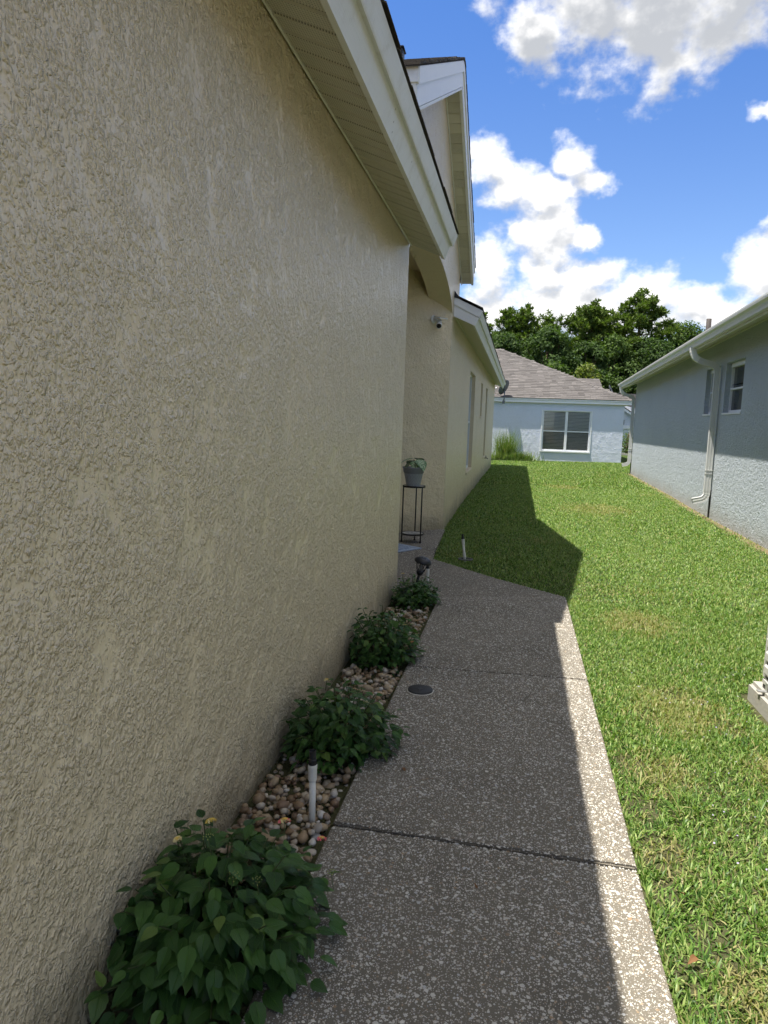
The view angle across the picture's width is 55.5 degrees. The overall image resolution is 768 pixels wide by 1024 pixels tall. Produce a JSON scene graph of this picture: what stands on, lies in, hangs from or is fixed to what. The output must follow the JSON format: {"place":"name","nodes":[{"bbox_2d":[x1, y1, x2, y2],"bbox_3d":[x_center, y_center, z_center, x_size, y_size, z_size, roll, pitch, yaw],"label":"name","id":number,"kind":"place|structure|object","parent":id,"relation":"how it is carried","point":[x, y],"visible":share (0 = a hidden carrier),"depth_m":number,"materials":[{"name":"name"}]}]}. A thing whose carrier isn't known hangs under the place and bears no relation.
{"place":"outdoors","nodes":[
{"label":"outdoors","id":0,"kind":"place"},
{"bbox_2d":[89,455,767,1023],"bbox_3d":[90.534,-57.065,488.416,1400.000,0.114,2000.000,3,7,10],"label":"ground","id":1,"kind":"structure","parent":0,"point":[287,765],"depth_m":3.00,"materials":[{"name":"green plant"}]},
{"bbox_2d":[0,0,505,1023],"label":"house","id":2,"kind":"structure","parent":1,"relation":"on","point":[242,376],"depth_m":2.24,"materials":[{"name":"beige paint"}]},
{"bbox_2d":[431,315,447,328],"bbox_3d":[0.743,-2.540,9.762,0.180,0.187,0.178,-3,9,-36],"label":"security camera","id":3,"kind":"object","parent":2,"relation":"attached to","point":[434,319],"visible":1,"depth_m":9.74,"materials":[{"name":"white plastic"}]},
{"bbox_2d":[466,374,471,474],"bbox_3d":[1.727,-1.836,15.077,0.173,2.018,1.760,3,7,10],"label":"window","id":4,"kind":"structure","parent":2,"relation":"in","point":[469,470],"depth_m":15.85,"materials":[{"name":"white glass"}]},
{"bbox_2d":[189,599,433,918],"bbox_3d":[-0.380,1.167,2.797,0.440,0.107,7.650,3,7,10],"label":"planting bed","id":5,"kind":"object","parent":1,"relation":"on","point":[281,807],"visible":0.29,"depth_m":2.92,"materials":[{"name":"beige gravel"}]},
{"bbox_2d":[84,809,347,1023],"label":"lantana bush","id":6,"kind":"object","parent":5,"relation":"on","point":[166,946],"visible":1,"depth_m":1.91,"materials":[{"name":"green plant"}]},
{"bbox_2d":[308,749,316,823],"bbox_3d":[-0.268,1.056,2.727,0.035,0.345,0.035,3,7,10],"label":"sprinkler riser","id":7,"kind":"object","parent":5,"relation":"on","point":[312,769],"visible":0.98,"depth_m":2.71,"materials":[{"name":"white plastic"}]},
{"bbox_2d":[279,678,409,776],"bbox_3d":[-0.167,0.953,3.301,0.571,0.378,0.648,3,7,10],"label":"lantana bush","id":8,"kind":"object","parent":5,"relation":"on","point":[332,729],"visible":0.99,"depth_m":3.21,"materials":[{"name":"green plant"}]},
{"bbox_2d":[347,605,430,675],"bbox_3d":[0.040,0.795,4.610,0.506,0.377,0.609,3,7,10],"label":"lantana bush","id":9,"kind":"object","parent":5,"relation":"on","point":[381,639],"visible":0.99,"depth_m":4.51,"materials":[{"name":"green plant"}]},
{"bbox_2d":[391,573,441,610],"bbox_3d":[0.281,0.664,6.093,0.433,0.281,0.596,3,7,10],"label":"lantana bush","id":10,"kind":"object","parent":5,"relation":"on","point":[419,594],"visible":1,"depth_m":6.01,"materials":[{"name":"green plant"}]},
{"bbox_2d":[426,566,429,580],"bbox_3d":[0.415,0.602,6.918,0.035,0.240,0.035,0,7,10],"label":"sprinkler riser","id":11,"kind":"object","parent":1,"relation":"on","point":[427,572],"visible":0.63,"depth_m":6.90,"materials":[{"name":"white plastic"}]},
{"bbox_2d":[240,529,677,1023],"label":"walkway","id":12,"kind":"structure","parent":1,"relation":"on","point":[500,792],"depth_m":2.57,"materials":[{"name":"grey concrete"}]},
{"bbox_2d":[398,543,420,552],"bbox_3d":[0.019,0.406,8.771,0.760,0.014,0.460,9,10,43],"label":"door mat","id":13,"kind":"object","parent":12,"relation":"on","point":[402,548],"depth_m":8.64,"materials":[{"name":"grey fabric"}]},
{"bbox_2d":[400,484,425,542],"bbox_3d":[0.365,0.020,9.136,0.284,0.710,0.294,3,7,10],"label":"plant stand","id":14,"kind":"object","parent":12,"relation":"on","point":[414,533],"visible":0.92,"depth_m":9.08,"materials":[{"name":"metal"}]},
{"bbox_2d":[403,466,423,485],"bbox_3d":[0.367,-0.444,9.075,0.282,0.232,0.282,3,7,10],"label":"flower pot","id":15,"kind":"object","parent":14,"relation":"on","point":[413,476],"visible":0.81,"depth_m":8.99,"materials":[{"name":"ceramic"}]},
{"bbox_2d":[401,458,426,470],"bbox_3d":[0.378,-0.578,9.080,0.321,0.188,0.312,3,7,10],"label":"caladium","id":16,"kind":"object","parent":15,"relation":"in","point":[421,463],"visible":0.93,"depth_m":8.98,"materials":[{"name":"green plant"}]},
{"bbox_2d":[407,684,433,695],"bbox_3d":[0.204,0.997,4.091,0.149,0.017,0.149,3,7,10],"label":"cleanout cover","id":17,"kind":"object","parent":12,"relation":"on","point":[419,689],"visible":1,"depth_m":4.07,"materials":[{"name":"grey plastic"}]},
{"bbox_2d":[414,556,431,581],"bbox_3d":[0.321,0.592,6.741,0.164,0.368,0.164,17,14,8],"label":"path light","id":18,"kind":"object","parent":12,"relation":"on","point":[422,561],"visible":0.99,"depth_m":6.69,"materials":[{"name":"black plastic"}]},
{"bbox_2d":[461,534,465,562],"bbox_3d":[0.886,0.412,8.099,0.035,0.335,0.035,-5,6,11],"label":"sprinkler riser","id":19,"kind":"object","parent":1,"relation":"on","point":[463,545],"visible":0.98,"depth_m":8.09,"materials":[{"name":"white plastic"}]},
{"bbox_2d":[458,557,472,560],"bbox_3d":[0.906,0.523,8.108,0.168,0.016,0.138,3,7,10],"label":"sprinkler ring","id":20,"kind":"object","parent":1,"relation":"on","point":[467,559],"visible":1,"depth_m":8.06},
{"bbox_2d":[484,311,496,337],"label":"pine tree","id":21,"kind":"object","parent":1,"relation":"on","point":[490,327],"depth_m":53.85,"materials":[{"name":"green plant"}]},
{"bbox_2d":[491,451,508,459],"bbox_3d":[4.869,-2.453,31.880,1.466,0.500,0.715,1,7,-5],"label":"weed clump","id":22,"kind":"object","parent":1,"relation":"on","point":[494,456],"visible":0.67,"depth_m":31.79,"materials":[{"name":"green plant"}]},
{"bbox_2d":[492,428,522,456],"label":"ornamental grass","id":23,"kind":"object","parent":1,"relation":"on","point":[505,446],"depth_m":31.89,"materials":[{"name":"green plant"}]},
{"bbox_2d":[491,331,526,356],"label":"oak tree","id":24,"kind":"object","parent":1,"relation":"on","point":[506,342],"visible":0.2,"depth_m":48.11,"materials":[{"name":"green plant"}]},
{"bbox_2d":[492,306,540,360],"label":"pine tree","id":25,"kind":"object","parent":1,"relation":"on","point":[508,317],"visible":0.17,"depth_m":53.05,"materials":[{"name":"green plant"}]},
{"bbox_2d":[497,449,543,460],"bbox_3d":[5.890,-2.320,31.774,2.625,0.899,0.978,3,7,10],"label":"weed clump","id":26,"kind":"object","parent":1,"relation":"on","point":[517,456],"visible":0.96,"depth_m":31.63,"materials":[{"name":"green plant"}]},
{"bbox_2d":[510,301,548,364],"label":"pine tree","id":27,"kind":"object","parent":1,"relation":"on","point":[527,312],"visible":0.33,"depth_m":52.76,"materials":[{"name":"green plant"}]},
{"bbox_2d":[449,349,631,462],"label":"house","id":28,"kind":"structure","parent":1,"relation":"on","point":[550,414],"depth_m":32.09,"materials":[{"name":"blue paint"}]},
{"bbox_2d":[496,380,508,403],"bbox_3d":[5.223,-5.279,32.057,0.511,1.025,0.597,1,7,-10],"label":"satellite dish","id":29,"kind":"object","parent":28,"relation":"attached to","point":[502,390],"visible":0.84,"depth_m":31.92,"materials":[{"name":"grey metal"}]},
{"bbox_2d":[540,410,592,453],"bbox_3d":[7.979,-3.535,32.048,2.150,1.825,0.395,3,7,10],"label":"window","id":30,"kind":"structure","parent":28,"relation":"in","point":[566,431],"depth_m":32.01,"materials":[{"name":"white glass"}]},
{"bbox_2d":[515,324,582,377],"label":"oak tree","id":31,"kind":"object","parent":1,"relation":"on","point":[549,339],"visible":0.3,"depth_m":48.00,"materials":[{"name":"green plant"}]},
{"bbox_2d":[536,309,565,358],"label":"pine tree","id":32,"kind":"object","parent":1,"relation":"on","point":[549,320],"visible":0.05,"depth_m":53.99,"materials":[{"name":"green plant"}]},
{"bbox_2d":[546,360,570,373],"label":"oak tree","id":33,"kind":"object","parent":1,"relation":"on","point":[559,367],"visible":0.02,"depth_m":45.92,"materials":[{"name":"green plant"}]},
{"bbox_2d":[553,298,616,363],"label":"pine tree","id":34,"kind":"object","parent":1,"relation":"on","point":[591,321],"visible":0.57,"depth_m":51.35,"materials":[{"name":"green plant"}]},
{"bbox_2d":[568,362,602,381],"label":"oak tree","id":35,"kind":"object","parent":1,"relation":"on","point":[585,371],"visible":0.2,"depth_m":45.09,"materials":[{"name":"green plant"}]},
{"bbox_2d":[564,339,622,390],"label":"oak tree","id":36,"kind":"object","parent":1,"relation":"on","point":[593,349],"visible":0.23,"depth_m":48.35,"materials":[{"name":"green plant"}]},
{"bbox_2d":[493,325,702,355],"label":"wood","id":37,"kind":"object","parent":1,"relation":"on","point":[665,338],"depth_m":57.90,"materials":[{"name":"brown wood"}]},
{"bbox_2d":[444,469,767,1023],"bbox_3d":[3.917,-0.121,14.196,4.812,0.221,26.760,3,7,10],"label":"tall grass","id":38,"kind":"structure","parent":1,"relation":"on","point":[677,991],"depth_m":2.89,"materials":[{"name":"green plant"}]},
{"bbox_2d":[591,331,644,393],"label":"oak tree","id":39,"kind":"object","parent":1,"relation":"on","point":[618,352],"visible":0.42,"depth_m":48.79,"materials":[{"name":"green plant"}]},
{"bbox_2d":[621,429,632,453],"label":"hedge shrub","id":40,"kind":"object","parent":1,"relation":"on","point":[625,442],"visible":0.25,"depth_m":42.08,"materials":[{"name":"green plant"}]},
{"bbox_2d":[619,394,635,452],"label":"house","id":41,"kind":"structure","parent":1,"relation":"on","point":[627,419],"depth_m":43.74,"materials":[{"name":"white paint"}]},
{"bbox_2d":[600,286,681,373],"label":"pine tree","id":42,"kind":"object","parent":1,"relation":"on","point":[641,308],"visible":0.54,"depth_m":50.87,"materials":[{"name":"leaf"},{"name":"bark"}]},
{"bbox_2d":[614,336,675,393],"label":"oak tree","id":43,"kind":"object","parent":1,"relation":"on","point":[652,349],"visible":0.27,"depth_m":48.76,"materials":[{"name":"green plant"}]},
{"bbox_2d":[667,320,705,347],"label":"oak tree","id":44,"kind":"object","parent":1,"relation":"on","point":[689,332],"visible":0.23,"depth_m":50.35,"materials":[{"name":"green plant"}]},
{"bbox_2d":[687,954,697,964],"bbox_3d":[0.882,1.281,2.085,0.039,0.017,0.019,-2,8,-30],"label":"dead leaf","id":45,"kind":"object","parent":1,"relation":"on","point":[693,958],"visible":1,"depth_m":2.09,"materials":[{"name":"orange plant"}]},
{"bbox_2d":[618,292,767,549],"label":"house","id":46,"kind":"structure","parent":1,"relation":"on","point":[698,434],"depth_m":12.73,"materials":[{"name":"grey paint"}]},
{"bbox_2d":[702,367,720,415],"bbox_3d":[6.079,-2.201,13.360,0.174,0.866,1.170,3,7,12],"label":"window","id":47,"kind":"structure","parent":46,"relation":"in","point":[712,372],"depth_m":13.85,"materials":[{"name":"white glass"}]},
{"bbox_2d":[721,359,744,414],"bbox_3d":[5.746,-2.020,11.836,0.174,0.866,1.210,3,7,12],"label":"window","id":48,"kind":"structure","parent":46,"relation":"in","point":[737,378],"depth_m":12.09,"materials":[{"name":"white glass"}]},
{"bbox_2d":[622,659,767,869],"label":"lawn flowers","id":49,"kind":"object","parent":1,"relation":"on","point":[714,772],"visible":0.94,"depth_m":3.51,"materials":[{"name":"green plant"}]},
{"bbox_2d":[747,681,767,721],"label":"equipment pad","id":50,"kind":"object","parent":1,"relation":"on","point":[758,701],"visible":0.8,"depth_m":4.08,"materials":[{"name":"concrete"}]},
{"bbox_2d":[756,629,767,692],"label":"air conditioner","id":51,"kind":"object","parent":50,"relation":"on","point":[765,678],"visible":1,"depth_m":4.07,"materials":[{"name":"grey metal"}]},
{"bbox_2d":[385,0,767,339],"label":"sky","id":52,"kind":"structure","parent":0,"point":[618,148],"materials":[{"name":"blue"}]}
]}

